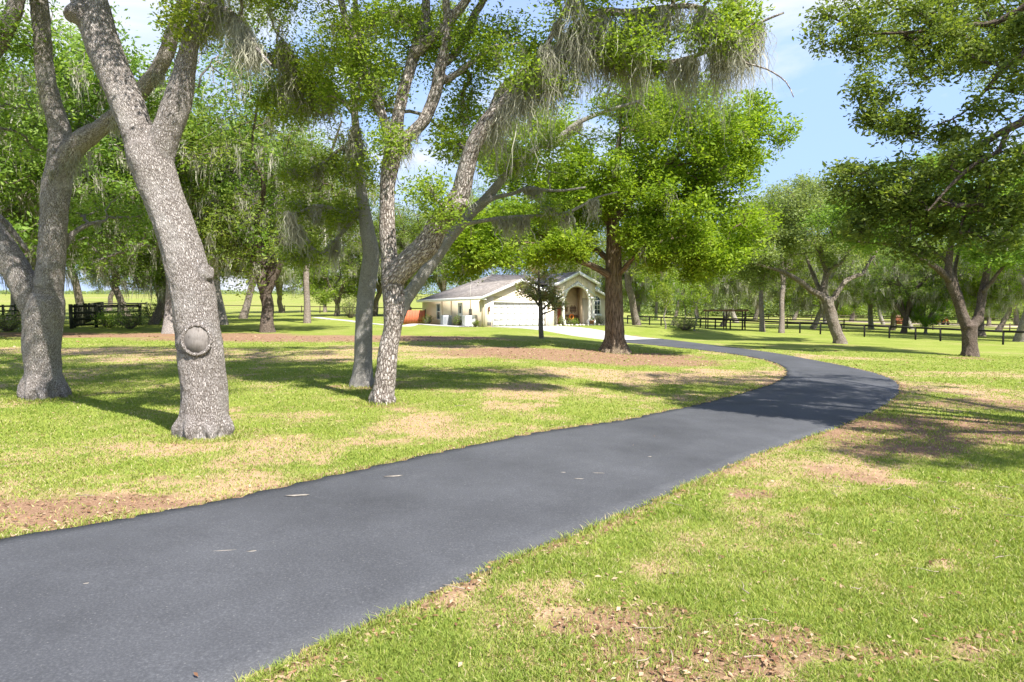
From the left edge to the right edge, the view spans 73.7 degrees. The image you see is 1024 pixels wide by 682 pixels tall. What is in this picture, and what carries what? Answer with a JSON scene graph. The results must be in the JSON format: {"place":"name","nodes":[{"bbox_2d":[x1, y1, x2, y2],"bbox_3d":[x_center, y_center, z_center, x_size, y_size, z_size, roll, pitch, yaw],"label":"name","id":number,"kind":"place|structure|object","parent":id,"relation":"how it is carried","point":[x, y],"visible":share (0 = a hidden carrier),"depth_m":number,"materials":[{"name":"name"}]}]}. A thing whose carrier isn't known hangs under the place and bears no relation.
{"place":"outdoors","nodes":[
{"label":"outdoors","id":0,"kind":"place"},
{"bbox_2d":[312,317,470,326],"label":"garden path","id":1,"kind":"structure","parent":0,"point":[383,324],"depth_m":68.82,"materials":[{"name":"concrete"}]},
{"bbox_2d":[0,339,899,681],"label":"driveway","id":2,"kind":"structure","parent":0,"point":[178,595],"depth_m":7.02,"materials":[{"name":"grey asphalt"}]},
{"bbox_2d":[83,456,651,583],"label":"driveway marks","id":3,"kind":"object","parent":2,"relation":"on","point":[309,494],"visible":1,"depth_m":8.59},
{"bbox_2d":[0,294,1023,681],"bbox_3d":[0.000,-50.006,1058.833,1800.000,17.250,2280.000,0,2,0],"label":"lawn","id":4,"kind":"structure","parent":0,"point":[290,324],"depth_m":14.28,"materials":[{"name":"green plant"}]},
{"bbox_2d":[0,304,20,319],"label":"corral fence","id":5,"kind":"object","parent":4,"relation":"on","point":[3,306],"visible":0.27,"depth_m":72.10,"materials":[{"name":"brown wood"}]},
{"bbox_2d":[0,306,21,331],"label":"shrub","id":6,"kind":"object","parent":4,"relation":"on","point":[10,327],"visible":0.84,"depth_m":51.79,"materials":[{"name":"green plant"}]},
{"bbox_2d":[0,134,90,269],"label":"oak tree","id":7,"kind":"object","parent":4,"relation":"on","point":[32,258],"visible":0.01,"depth_m":51.17,"materials":[{"name":"green plant"}]},
{"bbox_2d":[7,96,103,319],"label":"oak tree","id":8,"kind":"object","parent":4,"relation":"on","point":[12,302],"depth_m":79.56,"materials":[{"name":"green plant"}]},
{"bbox_2d":[0,82,126,299],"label":"oak tree","id":9,"kind":"object","parent":4,"relation":"on","point":[66,273],"visible":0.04,"depth_m":65.78,"materials":[{"name":"green plant"}]},
{"bbox_2d":[0,0,130,266],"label":"oak tree","id":10,"kind":"object","parent":4,"relation":"on","point":[14,186],"visible":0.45,"depth_m":40.22,"materials":[{"name":"green plant"}]},
{"bbox_2d":[66,232,118,303],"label":"oak tree","id":11,"kind":"object","parent":4,"relation":"on","point":[78,295],"depth_m":103.56,"materials":[{"name":"grey plant"}]},
{"bbox_2d":[0,0,194,400],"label":"oak tree","id":12,"kind":"object","parent":4,"relation":"on","point":[37,294],"visible":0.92,"depth_m":16.76,"materials":[{"name":"green plant"}]},
{"bbox_2d":[75,260,131,310],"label":"oak tree","id":13,"kind":"object","parent":4,"relation":"on","point":[110,296],"visible":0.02,"depth_m":133.62,"materials":[{"name":"green plant"}]},
{"bbox_2d":[68,303,141,328],"bbox_3d":[-35.538,-2.052,60.033,0.238,2.593,7.863,1,2,13],"label":"corral fence","id":14,"kind":"object","parent":4,"relation":"on","point":[118,306],"visible":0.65,"depth_m":58.70,"materials":[{"name":"brown wood"}]},
{"bbox_2d":[90,309,123,327],"bbox_3d":[-34.431,-1.923,58.221,2.952,1.628,2.983,0,2,0],"label":"shrub","id":15,"kind":"object","parent":4,"relation":"on","point":[105,319],"visible":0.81,"depth_m":57.81,"materials":[{"name":"green plant"}]},
{"bbox_2d":[70,302,147,328],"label":"corral fence","id":16,"kind":"object","parent":4,"relation":"on","point":[81,309],"visible":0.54,"depth_m":69.92,"materials":[{"name":"brown wood"}]},
{"bbox_2d":[65,185,156,315],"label":"oak tree","id":17,"kind":"object","parent":4,"relation":"on","point":[117,292],"visible":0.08,"depth_m":82.17,"materials":[{"name":"green plant"}]},
{"bbox_2d":[110,306,152,328],"bbox_3d":[-31.413,-1.943,56.222,3.216,1.910,3.244,0,2,0],"label":"shrub","id":18,"kind":"object","parent":4,"relation":"on","point":[131,324],"visible":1,"depth_m":56.15,"materials":[{"name":"green plant"}]},
{"bbox_2d":[130,298,164,322],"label":"shrub","id":19,"kind":"object","parent":4,"relation":"on","point":[150,308],"visible":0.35,"depth_m":68.98,"materials":[{"name":"green plant"}]},
{"bbox_2d":[81,177,221,317],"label":"oak tree","id":20,"kind":"object","parent":4,"relation":"on","point":[124,253],"visible":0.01,"depth_m":82.72,"materials":[{"name":"green plant"}]},
{"bbox_2d":[1,1,325,333],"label":"oak tree","id":21,"kind":"object","parent":4,"relation":"on","point":[102,239],"visible":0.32,"depth_m":46.02,"materials":[{"name":"green plant"}]},
{"bbox_2d":[89,182,248,324],"bbox_3d":[-33.539,-9.566,66.877,15.165,16.795,14.666,2,3,34],"label":"oak tree","id":22,"kind":"object","parent":4,"relation":"on","point":[136,271],"visible":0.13,"depth_m":63.36,"materials":[{"name":"green plant"}]},
{"bbox_2d":[63,0,297,440],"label":"oak tree","id":23,"kind":"object","parent":4,"relation":"on","point":[150,149],"visible":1,"depth_m":12.06,"materials":[{"name":"grey plant"}]},
{"bbox_2d":[126,107,284,324],"bbox_3d":[-28.625,-12.073,66.344,16.776,21.992,14.936,1,3,27],"label":"oak tree","id":24,"kind":"object","parent":4,"relation":"on","point":[223,319],"visible":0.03,"depth_m":65.00,"materials":[{"name":"green plant"}]},
{"bbox_2d":[228,165,281,318],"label":"oak tree","id":25,"kind":"object","parent":4,"relation":"on","point":[244,312],"depth_m":85.20,"materials":[{"name":"grey plant"}]},
{"bbox_2d":[119,78,410,332],"bbox_3d":[-18.043,-9.543,50.426,19.261,18.676,18.099,1,3,21],"label":"oak tree","id":26,"kind":"object","parent":4,"relation":"on","point":[263,272],"visible":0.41,"depth_m":47.85,"materials":[{"name":"green plant"}]},
{"bbox_2d":[238,235,322,312],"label":"oak tree","id":27,"kind":"object","parent":4,"relation":"on","point":[284,277],"visible":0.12,"depth_m":117.69,"materials":[{"name":"green plant"}]},
{"bbox_2d":[150,303,421,313],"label":"pasture fence","id":28,"kind":"object","parent":4,"relation":"on","point":[301,306],"visible":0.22,"depth_m":120.41,"materials":[{"name":"brown wood"}]},
{"bbox_2d":[254,127,371,322],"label":"oak tree","id":29,"kind":"object","parent":4,"relation":"on","point":[307,311],"visible":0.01,"depth_m":69.91,"materials":[{"name":"green plant"}]},
{"bbox_2d":[295,245,355,311],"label":"oak tree","id":30,"kind":"object","parent":4,"relation":"on","point":[325,308],"visible":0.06,"depth_m":124.63,"materials":[{"name":"green plant"}]},
{"bbox_2d":[291,244,376,315],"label":"oak tree","id":31,"kind":"object","parent":4,"relation":"on","point":[324,287],"visible":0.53,"depth_m":95.70,"materials":[{"name":"green plant"}]},
{"bbox_2d":[336,297,355,317],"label":"shrub","id":32,"kind":"object","parent":4,"relation":"on","point":[350,314],"visible":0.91,"depth_m":87.39,"materials":[{"name":"green plant"}]},
{"bbox_2d":[208,0,515,386],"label":"oak tree","id":33,"kind":"object","parent":4,"relation":"on","point":[286,66],"visible":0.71,"depth_m":19.08,"materials":[{"name":"green plant"}]},
{"bbox_2d":[334,200,416,315],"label":"oak tree","id":34,"kind":"object","parent":4,"relation":"on","point":[352,251],"visible":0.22,"depth_m":94.34,"materials":[{"name":"green plant"}]},
{"bbox_2d":[350,201,452,315],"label":"oak tree","id":35,"kind":"object","parent":4,"relation":"on","point":[412,235],"visible":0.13,"depth_m":91.55,"materials":[{"name":"green plant"}]},
{"bbox_2d":[403,309,425,323],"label":"privacy fence","id":36,"kind":"object","parent":4,"relation":"on","point":[419,316],"visible":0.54,"depth_m":74.49,"materials":[{"name":"orange wood"}]},
{"bbox_2d":[422,315,433,323],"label":"shrub","id":37,"kind":"object","parent":4,"relation":"on","point":[428,320],"visible":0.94,"depth_m":71.26,"materials":[{"name":"green plant"}]},
{"bbox_2d":[395,191,497,291],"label":"oak tree","id":38,"kind":"object","parent":4,"relation":"on","point":[441,284],"visible":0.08,"depth_m":95.14,"materials":[{"name":"green plant"}]},
{"bbox_2d":[440,315,453,325],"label":"air conditioner","id":39,"kind":"object","parent":4,"relation":"on","point":[445,319],"visible":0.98,"depth_m":65.89,"materials":[{"name":"grey metal"}]},
{"bbox_2d":[452,314,461,325],"bbox_3d":[-4.919,-1.981,63.217,1.379,1.250,1.415,-2,3,-42],"label":"shrub","id":40,"kind":"object","parent":4,"relation":"on","point":[457,322],"visible":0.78,"depth_m":63.14,"materials":[{"name":"green plant"}]},
{"bbox_2d":[461,315,474,326],"bbox_3d":[-3.856,-1.766,60.735,1.200,1.110,1.200,-1,3,-25],"label":"air conditioner","id":41,"kind":"object","parent":4,"relation":"on","point":[467,320],"visible":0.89,"depth_m":60.34,"materials":[{"name":"white paint"}]},
{"bbox_2d":[420,180,522,280],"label":"oak tree","id":42,"kind":"object","parent":4,"relation":"on","point":[509,199],"visible":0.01,"depth_m":103.48,"materials":[{"name":"green plant"}]},
{"bbox_2d":[472,320,478,326],"bbox_3d":[-3.198,-1.562,59.904,0.890,0.690,0.842,0,2,0],"label":"shrub","id":43,"kind":"object","parent":4,"relation":"on","point":[475,323],"visible":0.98,"depth_m":59.85,"materials":[{"name":"green plant"}]},
{"bbox_2d":[416,271,604,326],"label":"house","id":44,"kind":"structure","parent":4,"relation":"on","point":[491,300],"depth_m":67.06,"materials":[{"name":"beige paint"}]},
{"bbox_2d":[436,304,439,319],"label":"window","id":45,"kind":"structure","parent":44,"relation":"in","point":[437,305],"depth_m":71.26,"materials":[{"name":"grey glass"}]},
{"bbox_2d":[458,302,462,325],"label":"side door","id":46,"kind":"structure","parent":44,"relation":"in","point":[460,305],"depth_m":65.17,"materials":[{"name":"white paint"}]},
{"bbox_2d":[494,302,544,325],"bbox_3d":[0.641,-2.353,61.608,5.220,2.210,0.060,-1,3,-25],"label":"garage door","id":47,"kind":"structure","parent":44,"relation":"in","point":[505,314],"depth_m":61.49,"materials":[{"name":"white paint"}]},
{"bbox_2d":[557,304,560,323],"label":"front door","id":48,"kind":"structure","parent":44,"relation":"in","point":[558,312],"depth_m":69.76,"materials":[{"name":"wood"}]},
{"bbox_2d":[565,315,579,323],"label":"porch bench","id":49,"kind":"object","parent":44,"relation":"on","point":[571,316],"visible":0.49,"depth_m":70.14,"materials":[{"name":"wood"}]},
{"bbox_2d":[591,295,601,315],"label":"window","id":50,"kind":"structure","parent":44,"relation":"in","point":[597,303],"depth_m":70.38,"materials":[{"name":"grey glass"}]},
{"bbox_2d":[0,276,1023,319],"bbox_3d":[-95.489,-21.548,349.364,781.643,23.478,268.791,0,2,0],"label":"distant wood","id":51,"kind":"object","parent":4,"relation":"on","point":[769,309],"visible":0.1,"depth_m":243.57,"materials":[{"name":"green plant"}]},
{"bbox_2d":[0,336,1023,681],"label":"fallen leaves","id":52,"kind":"object","parent":4,"relation":"on","point":[766,662],"depth_m":5.58,"materials":[{"name":"brown plant"}]},
{"bbox_2d":[403,94,677,321],"bbox_3d":[0.446,-2.658,18.863,8.244,8.456,2.288,0,2,0],"label":"oak tree","id":53,"kind":"object","parent":4,"relation":"on","point":[550,214],"visible":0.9,"depth_m":18.85,"materials":[{"name":"green plant"}]},
{"bbox_2d":[513,264,570,338],"bbox_3d":[1.943,-2.674,44.109,3.712,5.442,2.888,0,2,0],"label":"magnolia tree","id":54,"kind":"object","parent":4,"relation":"on","point":[549,295],"visible":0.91,"depth_m":43.85,"materials":[{"name":"green plant"}]},
{"bbox_2d":[293,0,793,404],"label":"oak tree","id":55,"kind":"object","parent":4,"relation":"on","point":[583,46],"visible":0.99,"depth_m":15.24,"materials":[{"name":"green plant"}]},
{"bbox_2d":[500,200,604,279],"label":"oak tree","id":56,"kind":"object","parent":4,"relation":"on","point":[588,271],"visible":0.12,"depth_m":106.73,"materials":[{"name":"green plant"}]},
{"bbox_2d":[568,317,578,324],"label":"shrub","id":57,"kind":"object","parent":4,"relation":"on","point":[573,322],"visible":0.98,"depth_m":67.07,"materials":[{"name":"green plant"}]},
{"bbox_2d":[560,233,637,303],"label":"oak tree","id":58,"kind":"object","parent":4,"relation":"on","point":[601,278],"visible":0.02,"depth_m":134.68,"materials":[{"name":"green plant"}]},
{"bbox_2d":[595,315,603,324],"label":"shrub","id":59,"kind":"object","parent":4,"relation":"on","point":[598,321],"visible":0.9,"depth_m":69.49,"materials":[{"name":"green plant"}]},
{"bbox_2d":[440,68,806,354],"bbox_3d":[5.200,-6.999,35.584,19.066,15.964,10.438,0,2,0],"label":"oak tree","id":60,"kind":"object","parent":4,"relation":"on","point":[695,241],"visible":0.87,"depth_m":33.47,"materials":[{"name":"green plant"}]},
{"bbox_2d":[582,153,681,324],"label":"oak tree","id":61,"kind":"object","parent":4,"relation":"on","point":[629,274],"visible":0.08,"depth_m":66.12,"materials":[{"name":"green plant"}]},
{"bbox_2d":[598,247,676,318],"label":"oak tree","id":62,"kind":"object","parent":4,"relation":"on","point":[640,294],"visible":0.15,"depth_m":132.83,"materials":[{"name":"green plant"}]},
{"bbox_2d":[638,311,657,320],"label":"shrub","id":63,"kind":"object","parent":4,"relation":"on","point":[643,319],"visible":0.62,"depth_m":118.32,"materials":[{"name":"green plant"}]},
{"bbox_2d":[636,264,676,319],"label":"oak tree","id":64,"kind":"object","parent":4,"relation":"on","point":[651,287],"visible":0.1,"depth_m":128.20,"materials":[{"name":"green plant"}]},
{"bbox_2d":[648,279,674,328],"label":"clipped tree","id":65,"kind":"object","parent":4,"relation":"on","point":[667,296],"visible":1,"depth_m":60.48,"materials":[{"name":"green plant"}]},
{"bbox_2d":[663,311,700,329],"bbox_3d":[15.391,-1.813,60.845,3.423,1.710,3.479,1,3,27],"label":"shrub","id":66,"kind":"object","parent":4,"relation":"on","point":[682,326],"visible":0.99,"depth_m":60.60,"materials":[{"name":"green plant"}]},
{"bbox_2d":[675,282,696,323],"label":"clipped tree","id":67,"kind":"object","parent":4,"relation":"on","point":[681,299],"visible":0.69,"depth_m":61.85,"materials":[{"name":"green plant"}]},
{"bbox_2d":[659,260,713,324],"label":"oak tree","id":68,"kind":"object","parent":4,"relation":"on","point":[706,286],"visible":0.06,"depth_m":94.55,"materials":[{"name":"green plant"}]},
{"bbox_2d":[668,277,725,317],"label":"oak tree","id":69,"kind":"object","parent":4,"relation":"on","point":[678,288],"visible":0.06,"depth_m":169.84,"materials":[{"name":"green plant"}]},
{"bbox_2d":[685,282,713,330],"bbox_3d":[16.497,-3.014,60.930,2.460,4.956,2.526,-1,3,-16],"label":"clipped tree","id":70,"kind":"object","parent":4,"relation":"on","point":[698,294],"visible":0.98,"depth_m":60.71,"materials":[{"name":"green plant"}]},
{"bbox_2d":[703,309,748,329],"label":"garden arbour","id":71,"kind":"object","parent":4,"relation":"on","point":[726,310],"visible":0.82,"depth_m":82.42,"materials":[{"name":"brown wood"}]},
{"bbox_2d":[710,209,760,321],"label":"oak tree","id":72,"kind":"object","parent":4,"relation":"on","point":[733,314],"depth_m":118.93,"materials":[{"name":"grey plant"}]},
{"bbox_2d":[693,268,778,326],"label":"oak tree","id":73,"kind":"object","parent":4,"relation":"on","point":[732,292],"visible":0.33,"depth_m":90.50,"materials":[{"name":"green plant"}]},
{"bbox_2d":[722,193,787,331],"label":"oak tree","id":74,"kind":"object","parent":4,"relation":"on","point":[761,318],"visible":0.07,"depth_m":76.86,"materials":[{"name":"green plant"}]},
{"bbox_2d":[720,280,789,319],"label":"oak tree","id":75,"kind":"object","parent":4,"relation":"on","point":[755,316],"visible":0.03,"depth_m":164.91,"materials":[{"name":"green plant"}]},
{"bbox_2d":[735,190,828,332],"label":"oak tree","id":76,"kind":"object","parent":4,"relation":"on","point":[798,267],"visible":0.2,"depth_m":74.38,"materials":[{"name":"green plant"}]},
{"bbox_2d":[778,246,822,320],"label":"oak tree","id":77,"kind":"object","parent":4,"relation":"on","point":[795,315],"visible":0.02,"depth_m":165.28,"materials":[{"name":"grey plant"}]},
{"bbox_2d":[730,168,885,343],"bbox_3d":[23.915,-6.306,52.624,15.349,14.011,10.308,-1,3,-32],"label":"oak tree","id":78,"kind":"object","parent":4,"relation":"on","point":[805,193],"visible":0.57,"depth_m":51.56,"materials":[{"name":"green plant"}]},
{"bbox_2d":[776,269,866,322],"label":"oak tree","id":79,"kind":"object","parent":4,"relation":"on","point":[844,309],"visible":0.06,"depth_m":131.08,"materials":[{"name":"green plant"}]},
{"bbox_2d":[766,232,880,328],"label":"oak tree","id":80,"kind":"object","parent":4,"relation":"on","point":[833,286],"visible":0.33,"depth_m":88.41,"materials":[{"name":"green plant"}]},
{"bbox_2d":[627,315,1023,344],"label":"rail fence","id":81,"kind":"object","parent":4,"relation":"on","point":[956,329],"visible":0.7,"depth_m":68.22,"materials":[{"name":"brown wood"}]},
{"bbox_2d":[819,277,854,321],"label":"oak tree","id":82,"kind":"object","parent":4,"relation":"on","point":[852,316],"depth_m":162.81,"materials":[{"name":"grey plant"}]},
{"bbox_2d":[815,232,884,310],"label":"oak tree","id":83,"kind":"object","parent":4,"relation":"on","point":[837,304],"visible":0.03,"depth_m":95.44,"materials":[{"name":"green plant"}]},
{"bbox_2d":[700,316,1018,329],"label":"paddock fence","id":84,"kind":"object","parent":4,"relation":"on","point":[844,320],"visible":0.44,"depth_m":100.80,"materials":[{"name":"brown wood"}]},
{"bbox_2d":[729,313,1013,323],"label":"paddock fence","id":85,"kind":"object","parent":4,"relation":"on","point":[790,317],"visible":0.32,"depth_m":176.31,"materials":[{"name":"brown wood"}]},
{"bbox_2d":[835,249,918,329],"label":"oak tree","id":86,"kind":"object","parent":4,"relation":"on","point":[870,314],"visible":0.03,"depth_m":97.12,"materials":[{"name":"green plant"}]},
{"bbox_2d":[873,255,884,323],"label":"oak tree","id":87,"kind":"object","parent":4,"relation":"on","point":[880,317],"depth_m":139.88,"materials":[{"name":"grey plant"}]},
{"bbox_2d":[847,239,938,330],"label":"oak tree","id":88,"kind":"object","parent":4,"relation":"on","point":[893,321],"visible":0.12,"depth_m":94.23,"materials":[{"name":"green plant"}]},
{"bbox_2d":[792,0,1023,270],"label":"oak tree","id":89,"kind":"object","parent":4,"relation":"on","point":[950,25],"visible":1,"depth_m":13.97,"materials":[{"name":"green plant"}]},
{"bbox_2d":[846,238,969,332],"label":"oak tree","id":90,"kind":"object","parent":4,"relation":"on","point":[930,296],"visible":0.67,"depth_m":81.18,"materials":[{"name":"green plant"}]},
{"bbox_2d":[795,150,1023,356],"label":"oak tree","id":91,"kind":"object","parent":4,"relation":"on","point":[967,324],"visible":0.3,"depth_m":40.32,"materials":[{"name":"green plant"}]},
{"bbox_2d":[881,236,937,329],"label":"oak tree","id":92,"kind":"object","parent":4,"relation":"on","point":[909,323],"visible":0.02,"depth_m":103.25,"materials":[{"name":"grey plant"}]},
{"bbox_2d":[895,296,957,333],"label":"oak tree","id":93,"kind":"object","parent":4,"relation":"on","point":[931,319],"visible":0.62,"depth_m":82.80,"materials":[{"name":"green plant"}]},
{"bbox_2d":[916,222,1023,335],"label":"oak tree","id":94,"kind":"object","parent":4,"relation":"on","point":[973,288],"visible":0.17,"depth_m":77.64,"materials":[{"name":"green plant"}]},
{"bbox_2d":[937,178,1023,341],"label":"oak tree","id":95,"kind":"object","parent":4,"relation":"on","point":[1018,337],"visible":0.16,"depth_m":65.40,"materials":[{"name":"green plant"}]},
{"bbox_2d":[948,289,1023,325],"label":"oak tree","id":96,"kind":"object","parent":4,"relation":"on","point":[988,318],"visible":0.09,"depth_m":143.77,"materials":[{"name":"green plant"}]},
{"bbox_2d":[959,271,1023,329],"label":"oak tree","id":97,"kind":"object","parent":4,"relation":"on","point":[1006,307],"visible":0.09,"depth_m":106.63,"materials":[{"name":"green plant"}]},
{"bbox_2d":[973,225,1023,303],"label":"oak tree","id":98,"kind":"object","parent":4,"relation":"on","point":[999,280],"visible":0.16,"depth_m":72.46,"materials":[{"name":"green plant"}]},
{"bbox_2d":[1012,304,1019,325],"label":"oak tree","id":99,"kind":"object","parent":4,"relation":"on","point":[1016,319],"visible":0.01,"depth_m":154.69,"materials":[{"name":"grey plant"}]},
{"bbox_2d":[0,0,1023,312],"label":"sky","id":100,"kind":"structure","parent":0,"point":[827,135],"materials":[{"name":"blue"}]},
{"bbox_2d":[558,315,568,325],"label":"shrub","id":101,"kind":"object","parent":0,"point":[562,321],"visible":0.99,"depth_m":66.24,"materials":[{"name":"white plant"}]},
{"bbox_2d":[491,326,658,339],"bbox_3d":[4.756,-0.665,56.107,7.381,0.918,14.712,-2,3,-39],"label":"concrete apron","id":102,"kind":"object","parent":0,"point":[584,332],"visible":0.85,"depth_m":54.24,"materials":[{"name":"white concrete"}]},
{"bbox_2d":[686,317,1017,326],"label":"sandy track","id":103,"kind":"structure","parent":0,"point":[912,323],"depth_m":155.87,"materials":[{"name":"beige sand"}]},
{"bbox_2d":[936,314,949,324],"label":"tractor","id":104,"kind":"object","parent":103,"relation":"on","point":[946,321],"visible":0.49,"depth_m":150.19,"materials":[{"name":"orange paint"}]}
]}

